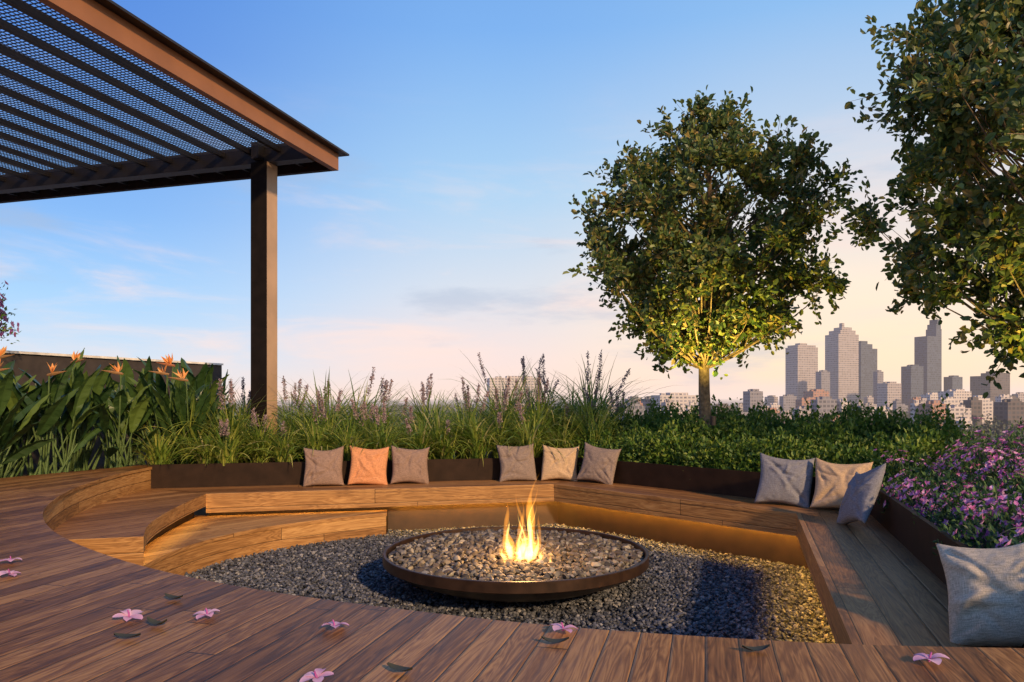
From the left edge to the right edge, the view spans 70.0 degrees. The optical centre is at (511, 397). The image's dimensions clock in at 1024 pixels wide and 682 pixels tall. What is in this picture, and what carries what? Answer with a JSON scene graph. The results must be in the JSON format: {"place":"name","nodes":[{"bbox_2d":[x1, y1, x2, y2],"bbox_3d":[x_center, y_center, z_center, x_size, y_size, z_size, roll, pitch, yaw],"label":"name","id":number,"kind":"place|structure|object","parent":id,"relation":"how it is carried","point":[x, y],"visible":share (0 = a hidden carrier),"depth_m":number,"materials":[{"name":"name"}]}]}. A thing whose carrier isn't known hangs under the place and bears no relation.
{"place":"outdoors","nodes":[
{"label":"outdoors","id":0,"kind":"place"},
{"bbox_2d":[194,506,208,515],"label":"rooftop slab","id":1,"kind":"structure","parent":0,"point":[201,511],"depth_m":9.95,"materials":[{"name":"concrete"}]},
{"bbox_2d":[0,350,222,465],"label":"parapet wall","id":2,"kind":"structure","parent":1,"relation":"on","point":[34,363],"depth_m":9.92,"materials":[{"name":"concrete"}]},
{"bbox_2d":[0,281,20,343],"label":"bougainvillea","id":3,"kind":"object","parent":2,"relation":"attached to","point":[3,315],"visible":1,"depth_m":8.68,"materials":[{"name":"purple plant"}]},
{"bbox_2d":[0,0,348,461],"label":"pergola","id":4,"kind":"object","parent":1,"relation":"on","point":[262,163],"visible":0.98,"depth_m":8.37,"materials":[{"name":"metal"}]},
{"bbox_2d":[184,523,835,643],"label":"gravel","id":5,"kind":"structure","parent":1,"relation":"on","point":[322,554],"depth_m":5.64,"materials":[{"name":"gravel"}]},
{"bbox_2d":[43,470,387,575],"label":"curved timber steps","id":6,"kind":"structure","parent":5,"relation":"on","point":[134,518],"depth_m":6.74,"materials":[{"name":"brown wood"}]},
{"bbox_2d":[383,526,648,601],"bbox_3d":[0.030,1.032,5.800,2.080,0.975,2.080,0,0,0],"label":"fire bowl","id":7,"kind":"object","parent":5,"relation":"on","point":[515,563],"visible":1,"depth_m":5.35,"materials":[{"name":"metal"}]},
{"bbox_2d":[152,479,1012,647],"bbox_3d":[0.363,1.275,6.354,4.379,0.550,8.251,0,0,-41],"label":"built in timber bench","id":8,"kind":"object","parent":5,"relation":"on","point":[875,581],"visible":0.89,"depth_m":7.14,"materials":[{"name":"wood"}]},
{"bbox_2d":[303,446,343,486],"bbox_3d":[-2.140,0.775,8.301,0.462,0.461,0.157,-2,-14,-9],"label":"throw cushion","id":9,"kind":"object","parent":8,"relation":"on","point":[323,467],"visible":1,"depth_m":8.25,"materials":[{"name":"beige fabric"}]},
{"bbox_2d":[347,445,388,484],"bbox_3d":[-1.648,0.775,8.406,0.462,0.461,0.167,2,-14,-11],"label":"throw cushion","id":10,"kind":"object","parent":8,"relation":"on","point":[368,466],"visible":1,"depth_m":8.36,"materials":[{"name":"orange fabric"}]},
{"bbox_2d":[390,445,429,483],"bbox_3d":[-1.186,0.784,8.530,0.462,0.461,0.156,3,-14,-13],"label":"throw cushion","id":11,"kind":"object","parent":8,"relation":"on","point":[409,465],"visible":1,"depth_m":8.48,"materials":[{"name":"beige fabric"}]},
{"bbox_2d":[496,443,536,481],"bbox_3d":[0.056,0.780,8.790,0.461,0.462,0.156,-3,-14,-6],"label":"throw cushion","id":12,"kind":"object","parent":8,"relation":"on","point":[517,462],"visible":1,"depth_m":8.74,"materials":[{"name":"grey fabric"}]},
{"bbox_2d":[541,444,578,480],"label":"throw cushion","id":13,"kind":"object","parent":8,"relation":"on","point":[565,468],"visible":1,"depth_m":8.79,"materials":[{"name":"beige fabric"}]},
{"bbox_2d":[576,442,620,484],"bbox_3d":[1.010,0.779,8.574,0.471,0.471,0.153,10,-10,29],"label":"throw cushion","id":14,"kind":"object","parent":8,"relation":"on","point":[599,464],"visible":0.98,"depth_m":8.51,"materials":[{"name":"grey fabric"}]},
{"bbox_2d":[754,452,814,507],"bbox_3d":[2.537,0.768,6.819,0.490,0.491,0.166,4,-14,28],"label":"throw cushion","id":15,"kind":"object","parent":8,"relation":"on","point":[787,481],"visible":1,"depth_m":6.76,"materials":[{"name":"grey fabric"}]},
{"bbox_2d":[810,457,872,507],"bbox_3d":[2.922,0.770,6.491,0.482,0.482,0.159,3,-20,32],"label":"throw cushion","id":16,"kind":"object","parent":8,"relation":"on","point":[832,481],"visible":0.67,"depth_m":6.48,"materials":[{"name":"beige fabric"}]},
{"bbox_2d":[837,463,885,523],"bbox_3d":[2.707,0.761,5.706,0.162,0.501,0.501,24,-11,6],"label":"throw cushion","id":17,"kind":"object","parent":8,"relation":"on","point":[860,496],"visible":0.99,"depth_m":5.55,"materials":[{"name":"grey fabric"}]},
{"bbox_2d":[935,543,1023,646],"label":"throw cushion","id":18,"kind":"object","parent":8,"relation":"on","point":[985,587],"visible":1,"depth_m":2.91,"materials":[{"name":"fabric"}]},
{"bbox_2d":[0,464,1023,681],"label":"wood deck","id":19,"kind":"structure","parent":1,"relation":"on","point":[63,600],"depth_m":2.26,"materials":[{"name":"wood"}]},
{"bbox_2d":[112,609,142,620],"bbox_3d":[-1.312,0.740,2.499,0.093,0.031,0.084,0,0,-26],"label":"fallen blossom","id":20,"kind":"object","parent":19,"relation":"on","point":[127,614],"visible":1,"depth_m":2.50,"materials":[{"name":"pink plant"}]},
{"bbox_2d":[193,608,219,618],"bbox_3d":[-1.052,0.739,2.518,0.082,0.028,0.086,0,0,40],"label":"fallen blossom","id":21,"kind":"object","parent":19,"relation":"on","point":[208,612],"visible":1,"depth_m":2.52,"materials":[{"name":"pink plant"}]},
{"bbox_2d":[299,668,333,681],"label":"fallen blossom","id":22,"kind":"object","parent":19,"relation":"on","point":[317,675],"visible":1,"depth_m":1.95,"materials":[{"name":"pink plant"}]},
{"bbox_2d":[387,662,412,670],"bbox_3d":[-0.310,0.746,2.020,0.085,0.017,0.037,0,0,27],"label":"fallen leaf","id":23,"kind":"object","parent":19,"relation":"on","point":[395,667],"visible":1,"depth_m":2.03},
{"bbox_2d":[549,622,578,632],"bbox_3d":[0.161,0.738,2.357,0.094,0.028,0.094,5,-5,24],"label":"fallen blossom","id":24,"kind":"object","parent":19,"relation":"on","point":[557,626],"visible":1,"depth_m":2.36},
{"bbox_2d":[913,652,949,664],"bbox_3d":[1.194,0.739,2.082,0.096,0.028,0.090,-4,-3,25],"label":"fallen blossom","id":25,"kind":"object","parent":19,"relation":"on","point":[928,657],"visible":1,"depth_m":2.08,"materials":[{"name":"pink plant"}]},
{"bbox_2d":[2,450,1023,647],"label":"steel planter","id":26,"kind":"object","parent":1,"relation":"on","point":[896,519],"visible":0.26,"depth_m":8.12,"materials":[{"name":"brown metal"}]},
{"bbox_2d":[0,370,55,470],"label":"bird of paradise","id":27,"kind":"object","parent":26,"relation":"on","point":[6,384],"visible":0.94,"depth_m":7.08,"materials":[{"name":"green plant"}]},
{"bbox_2d":[0,346,62,474],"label":"bird of paradise","id":28,"kind":"object","parent":26,"relation":"on","point":[10,365],"visible":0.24,"depth_m":7.83,"materials":[{"name":"green plant"}]},
{"bbox_2d":[0,359,78,477],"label":"bird of paradise","id":29,"kind":"object","parent":26,"relation":"on","point":[51,415],"visible":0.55,"depth_m":7.45,"materials":[{"name":"green plant"}]},
{"bbox_2d":[0,357,109,475],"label":"bird of paradise","id":30,"kind":"object","parent":26,"relation":"on","point":[55,389],"visible":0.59,"depth_m":7.61,"materials":[{"name":"green plant"}]},
{"bbox_2d":[28,348,118,466],"bbox_3d":[-5.422,0.116,8.889,1.350,1.465,1.459,0,0,-24],"label":"bird of paradise","id":31,"kind":"object","parent":26,"relation":"on","point":[77,367],"visible":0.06,"depth_m":8.81,"materials":[{"name":"green plant"}]},
{"bbox_2d":[19,351,145,471],"bbox_3d":[-4.937,0.155,8.454,1.161,1.385,1.199,0,0,14],"label":"bird of paradise","id":32,"kind":"object","parent":26,"relation":"on","point":[79,459],"visible":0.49,"depth_m":8.31,"materials":[{"name":"green plant"}]},
{"bbox_2d":[63,363,165,468],"bbox_3d":[-4.470,0.223,8.279,1.554,1.255,0.976,0,0,39],"label":"bird of paradise","id":33,"kind":"object","parent":26,"relation":"on","point":[112,422],"visible":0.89,"depth_m":8.26,"materials":[{"name":"green plant"}]},
{"bbox_2d":[85,355,160,464],"bbox_3d":[-4.574,0.159,9.167,1.461,1.381,1.412,0,0,-31],"label":"bird of paradise","id":34,"kind":"object","parent":26,"relation":"on","point":[126,369],"visible":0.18,"depth_m":9.04,"materials":[{"name":"green plant"}]},
{"bbox_2d":[117,420,204,465],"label":"lily grass","id":35,"kind":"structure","parent":26,"relation":"on","point":[157,453],"depth_m":8.12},
{"bbox_2d":[112,356,227,462],"bbox_3d":[-4.450,0.163,9.478,1.549,1.373,1.275,0,0,0],"label":"bird of paradise","id":36,"kind":"object","parent":26,"relation":"on","point":[160,384],"visible":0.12,"depth_m":9.31,"materials":[{"name":"green plant"}]},
{"bbox_2d":[110,354,234,464],"bbox_3d":[-4.167,0.157,8.588,1.645,1.382,0.993,0,0,-13],"label":"bird of paradise","id":37,"kind":"object","parent":26,"relation":"on","point":[157,413],"visible":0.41,"depth_m":8.67,"materials":[{"name":"green plant"}]},
{"bbox_2d":[135,400,228,463],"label":"lily grass","id":38,"kind":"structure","parent":26,"relation":"on","point":[183,446],"depth_m":8.56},
{"bbox_2d":[132,358,236,437],"bbox_3d":[-4.156,0.151,9.460,1.574,1.394,1.477,0,0,0],"label":"bird of paradise","id":39,"kind":"object","parent":26,"relation":"on","point":[205,375],"visible":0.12,"depth_m":9.34,"materials":[{"name":"green plant"}]},
{"bbox_2d":[151,369,229,463],"bbox_3d":[-3.817,0.247,8.744,0.890,1.199,1.192,0,0,-26],"label":"bird of paradise","id":40,"kind":"object","parent":26,"relation":"on","point":[203,401],"visible":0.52,"depth_m":8.54,"materials":[{"name":"green plant"}]},
{"bbox_2d":[213,411,298,464],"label":"lily grass","id":41,"kind":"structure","parent":26,"relation":"on","point":[252,459],"depth_m":8.64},
{"bbox_2d":[232,407,310,462],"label":"lily grass","id":42,"kind":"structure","parent":26,"relation":"on","point":[259,453],"depth_m":8.60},
{"bbox_2d":[257,368,395,444],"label":"lily grass","id":43,"kind":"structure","parent":26,"relation":"on","point":[326,404],"depth_m":9.27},
{"bbox_2d":[289,367,418,434],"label":"lily grass","id":44,"kind":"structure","parent":26,"relation":"on","point":[372,377],"depth_m":9.53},
{"bbox_2d":[489,402,571,462],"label":"lily grass","id":45,"kind":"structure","parent":26,"relation":"on","point":[525,441],"depth_m":9.05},
{"bbox_2d":[484,375,587,456],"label":"lily grass","id":46,"kind":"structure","parent":26,"relation":"on","point":[538,402],"depth_m":9.71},
{"bbox_2d":[486,354,606,456],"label":"lily grass","id":47,"kind":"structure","parent":26,"relation":"on","point":[541,405],"depth_m":10.19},
{"bbox_2d":[530,411,588,455],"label":"lily grass","id":48,"kind":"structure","parent":26,"relation":"on","point":[557,444],"depth_m":9.29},
{"bbox_2d":[527,403,593,439],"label":"lily grass","id":49,"kind":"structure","parent":26,"relation":"on","point":[564,416],"depth_m":9.61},
{"bbox_2d":[541,377,606,419],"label":"lily grass","id":50,"kind":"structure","parent":26,"relation":"on","point":[572,397],"depth_m":10.63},
{"bbox_2d":[524,351,658,444],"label":"lily grass","id":51,"kind":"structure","parent":26,"relation":"on","point":[595,393],"depth_m":10.01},
{"bbox_2d":[554,397,628,454],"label":"lily grass","id":52,"kind":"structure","parent":26,"relation":"on","point":[589,419],"depth_m":9.49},
{"bbox_2d":[555,405,630,450],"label":"lily grass","id":53,"kind":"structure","parent":26,"relation":"on","point":[595,431],"depth_m":9.25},
{"bbox_2d":[532,350,672,437],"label":"lily grass","id":54,"kind":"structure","parent":26,"relation":"on","point":[600,374],"depth_m":10.70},
{"bbox_2d":[583,385,653,435],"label":"lily grass","id":55,"kind":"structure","parent":26,"relation":"on","point":[611,398],"depth_m":10.07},
{"bbox_2d":[563,85,856,437],"bbox_3d":[2.241,-1.465,9.065,3.375,4.642,3.314,0,0,0],"label":"ficus tree","id":56,"kind":"object","parent":26,"relation":"on","point":[718,262],"visible":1,"depth_m":8.34,"materials":[{"name":"green plant"}]},
{"bbox_2d":[542,393,990,488],"bbox_3d":[2.845,0.469,8.676,4.819,1.057,2.644,0,0,40],"label":"box hedge","id":57,"kind":"object","parent":26,"relation":"on","point":[736,441],"visible":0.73,"depth_m":7.99,"materials":[{"name":"green plant"}]},
{"bbox_2d":[826,0,1023,398],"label":"ficus tree","id":58,"kind":"object","parent":26,"relation":"on","point":[958,79],"visible":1,"depth_m":6.43,"materials":[{"name":"green plant"}]},
{"bbox_2d":[871,417,1023,555],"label":"pink flowering shrub","id":59,"kind":"object","parent":26,"relation":"on","point":[997,495],"visible":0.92,"depth_m":5.13,"materials":[{"name":"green plant"}]},
{"bbox_2d":[156,376,248,462],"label":"lily grass","id":60,"kind":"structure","parent":0,"point":[216,410],"depth_m":8.92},
{"bbox_2d":[169,429,241,463],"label":"lily grass","id":61,"kind":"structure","parent":0,"point":[201,458],"depth_m":8.34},
{"bbox_2d":[160,378,289,462],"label":"lily grass","id":62,"kind":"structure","parent":0,"point":[231,425],"depth_m":8.56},
{"bbox_2d":[177,419,273,465],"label":"lily grass","id":63,"kind":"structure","parent":0,"point":[224,454],"depth_m":8.29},
{"bbox_2d":[206,381,292,462],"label":"lily grass","id":64,"kind":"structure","parent":0,"point":[248,411],"depth_m":9.20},
{"bbox_2d":[216,376,292,424],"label":"lily grass","id":65,"kind":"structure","parent":0,"point":[242,388],"depth_m":9.98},
{"bbox_2d":[247,421,309,465],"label":"lily grass","id":66,"kind":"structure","parent":0,"point":[282,455],"depth_m":8.54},
{"bbox_2d":[235,376,333,458],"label":"lily grass","id":67,"kind":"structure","parent":0,"point":[294,391],"depth_m":9.87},
{"bbox_2d":[252,401,352,461],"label":"lily grass","id":68,"kind":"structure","parent":0,"point":[301,457],"depth_m":8.99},
{"bbox_2d":[275,411,359,459],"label":"lily grass","id":69,"kind":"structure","parent":0,"point":[310,443],"depth_m":8.60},
{"bbox_2d":[285,379,370,426],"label":"lily grass","id":70,"kind":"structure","parent":0,"point":[320,397],"depth_m":9.88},
{"bbox_2d":[287,388,383,450],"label":"lily grass","id":71,"kind":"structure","parent":0,"point":[322,408],"depth_m":8.96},
{"bbox_2d":[313,410,389,460],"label":"lily grass","id":72,"kind":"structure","parent":0,"point":[351,439],"depth_m":8.64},
{"bbox_2d":[332,399,411,448],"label":"lily grass","id":73,"kind":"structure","parent":0,"point":[363,417],"depth_m":9.09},
{"bbox_2d":[348,403,417,459],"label":"lily grass","id":74,"kind":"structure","parent":0,"point":[382,441],"depth_m":8.78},
{"bbox_2d":[352,377,429,429],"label":"lily grass","id":75,"kind":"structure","parent":0,"point":[385,398],"depth_m":10.21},
{"bbox_2d":[372,397,430,450],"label":"lily grass","id":76,"kind":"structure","parent":0,"point":[403,411],"depth_m":9.83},
{"bbox_2d":[384,406,448,458],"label":"lily grass","id":77,"kind":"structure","parent":0,"point":[411,411],"depth_m":9.14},
{"bbox_2d":[390,412,452,458],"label":"lily grass","id":78,"kind":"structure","parent":0,"point":[416,440],"depth_m":9.03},
{"bbox_2d":[383,373,477,430],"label":"lily grass","id":79,"kind":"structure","parent":0,"point":[428,395],"depth_m":10.29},
{"bbox_2d":[386,389,488,438],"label":"lily grass","id":80,"kind":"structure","parent":0,"point":[442,413],"depth_m":9.79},
{"bbox_2d":[398,403,482,458],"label":"lily grass","id":81,"kind":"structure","parent":0,"point":[436,426],"depth_m":9.14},
{"bbox_2d":[426,420,474,458],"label":"lily grass","id":82,"kind":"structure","parent":0,"point":[447,453],"depth_m":9.04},
{"bbox_2d":[431,377,496,428],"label":"lily grass","id":83,"kind":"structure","parent":0,"point":[463,388],"depth_m":10.62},
{"bbox_2d":[422,390,514,458],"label":"lily grass","id":84,"kind":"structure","parent":0,"point":[463,456],"depth_m":9.36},
{"bbox_2d":[427,383,512,434],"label":"lily grass","id":85,"kind":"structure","parent":0,"point":[469,401],"depth_m":9.89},
{"bbox_2d":[439,408,522,466],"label":"lily grass","id":86,"kind":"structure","parent":0,"point":[476,447],"depth_m":9.11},
{"bbox_2d":[441,377,549,457],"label":"lily grass","id":87,"kind":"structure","parent":0,"point":[506,395],"depth_m":9.46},
{"bbox_2d":[469,411,525,457],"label":"lily grass","id":88,"kind":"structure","parent":0,"point":[494,447],"depth_m":9.20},
{"bbox_2d":[440,373,570,451],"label":"lily grass","id":89,"kind":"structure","parent":0,"point":[489,407],"depth_m":9.98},
{"bbox_2d":[446,352,574,454],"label":"lily grass","id":90,"kind":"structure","parent":0,"point":[485,379],"depth_m":10.58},
{"bbox_2d":[0,0,1023,397],"label":"sky","id":91,"kind":"structure","parent":0,"point":[445,234],"materials":[{"name":"blue"}]},
{"bbox_2d":[484,356,572,427],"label":"lily grass","id":92,"kind":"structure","parent":0,"point":[523,366],"depth_m":10.56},
{"bbox_2d":[225,398,1018,451],"bbox_3d":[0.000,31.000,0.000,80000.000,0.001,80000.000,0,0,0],"label":"ground","id":93,"kind":"structure","parent":0,"point":[723,400],"depth_m":6155.16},
{"bbox_2d":[487,376,540,410],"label":"apartment building","id":94,"kind":"structure","parent":93,"relation":"on","point":[497,382],"depth_m":877.95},
{"bbox_2d":[226,403,1023,454],"bbox_3d":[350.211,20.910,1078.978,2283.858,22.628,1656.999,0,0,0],"label":"distant trees","id":95,"kind":"object","parent":93,"relation":"on","point":[993,426],"visible":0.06,"depth_m":526.27,"materials":[{"name":"green plant"}]},
{"bbox_2d":[619,402,644,418],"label":"office block","id":96,"kind":"structure","parent":93,"relation":"on","point":[638,407],"depth_m":522.10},
{"bbox_2d":[651,393,695,415],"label":"apartment building","id":97,"kind":"structure","parent":93,"relation":"on","point":[682,399],"depth_m":688.67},
{"bbox_2d":[743,389,762,411],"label":"apartment building","id":98,"kind":"structure","parent":93,"relation":"on","point":[751,397],"depth_m":795.52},
{"bbox_2d":[779,394,796,409],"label":"office block","id":99,"kind":"structure","parent":93,"relation":"on","point":[786,401],"depth_m":1037.71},
{"bbox_2d":[785,343,817,399],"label":"office tower","id":100,"kind":"structure","parent":93,"relation":"on","point":[801,364],"depth_m":1187.68,"materials":[{"name":"concrete"}]},
{"bbox_2d":[795,397,815,407],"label":"apartment building","id":101,"kind":"structure","parent":93,"relation":"on","point":[801,402],"depth_m":745.49,"materials":[{"name":"concrete"}]},
{"bbox_2d":[816,370,829,395],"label":"office block","id":102,"kind":"structure","parent":93,"relation":"on","point":[822,379],"depth_m":1144.82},
{"bbox_2d":[810,396,836,417],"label":"apartment building","id":103,"kind":"structure","parent":93,"relation":"on","point":[826,404],"depth_m":599.86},
{"bbox_2d":[825,323,858,404],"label":"office tower","id":104,"kind":"structure","parent":93,"relation":"on","point":[842,354],"depth_m":1237.06,"materials":[{"name":"concrete"}]},
{"bbox_2d":[859,341,876,402],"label":"glass tower","id":105,"kind":"structure","parent":93,"relation":"on","point":[867,360],"depth_m":1285.60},
{"bbox_2d":[873,370,882,403],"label":"office block","id":106,"kind":"structure","parent":93,"relation":"on","point":[877,376],"depth_m":1147.40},
{"bbox_2d":[877,382,900,407],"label":"office block","id":107,"kind":"structure","parent":93,"relation":"on","point":[889,392],"depth_m":1042.72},
{"bbox_2d":[901,365,923,405],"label":"office tower","id":108,"kind":"structure","parent":93,"relation":"on","point":[912,380],"depth_m":1142.96,"materials":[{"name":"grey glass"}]},
{"bbox_2d":[910,400,920,422],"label":"office block","id":109,"kind":"structure","parent":93,"relation":"on","point":[914,405],"depth_m":546.61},
{"bbox_2d":[914,319,941,394],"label":"glass tower","id":110,"kind":"structure","parent":93,"relation":"on","point":[928,351],"depth_m":1239.27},
{"bbox_2d":[938,397,959,404],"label":"apartment building","id":111,"kind":"structure","parent":93,"relation":"on","point":[950,400],"depth_m":600.98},
{"bbox_2d":[944,375,962,390],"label":"office block","id":112,"kind":"structure","parent":93,"relation":"on","point":[953,381],"depth_m":1243.82,"materials":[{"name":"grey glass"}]},
{"bbox_2d":[946,405,970,420],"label":"apartment building","id":113,"kind":"structure","parent":93,"relation":"on","point":[958,410],"depth_m":576.12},
{"bbox_2d":[963,397,981,428],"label":"office block","id":114,"kind":"structure","parent":93,"relation":"on","point":[974,404],"depth_m":606.49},
{"bbox_2d":[970,371,1009,411],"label":"office block","id":115,"kind":"structure","parent":93,"relation":"on","point":[977,387],"depth_m":1091.05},
{"bbox_2d":[994,399,1023,432],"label":"office block","id":116,"kind":"structure","parent":93,"relation":"on","point":[1011,410],"depth_m":570.18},
{"bbox_2d":[803,389,828,396],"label":"brick building","id":117,"kind":"structure","parent":0,"point":[815,392],"depth_m":844.23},
{"bbox_2d":[919,400,945,425],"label":"apartment building","id":118,"kind":"structure","parent":0,"point":[934,403],"depth_m":536.72,"materials":[{"name":"concrete"}]},
{"bbox_2d":[938,389,970,402],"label":"apartment building","id":119,"kind":"structure","parent":0,"point":[961,395],"depth_m":841.74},
{"bbox_2d":[973,395,985,425],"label":"apartment building","id":120,"kind":"structure","parent":0,"point":[983,405],"depth_m":647.05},
{"bbox_2d":[986,398,992,428],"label":"apartment building","id":121,"kind":"structure","parent":0,"point":[989,406],"depth_m":680.32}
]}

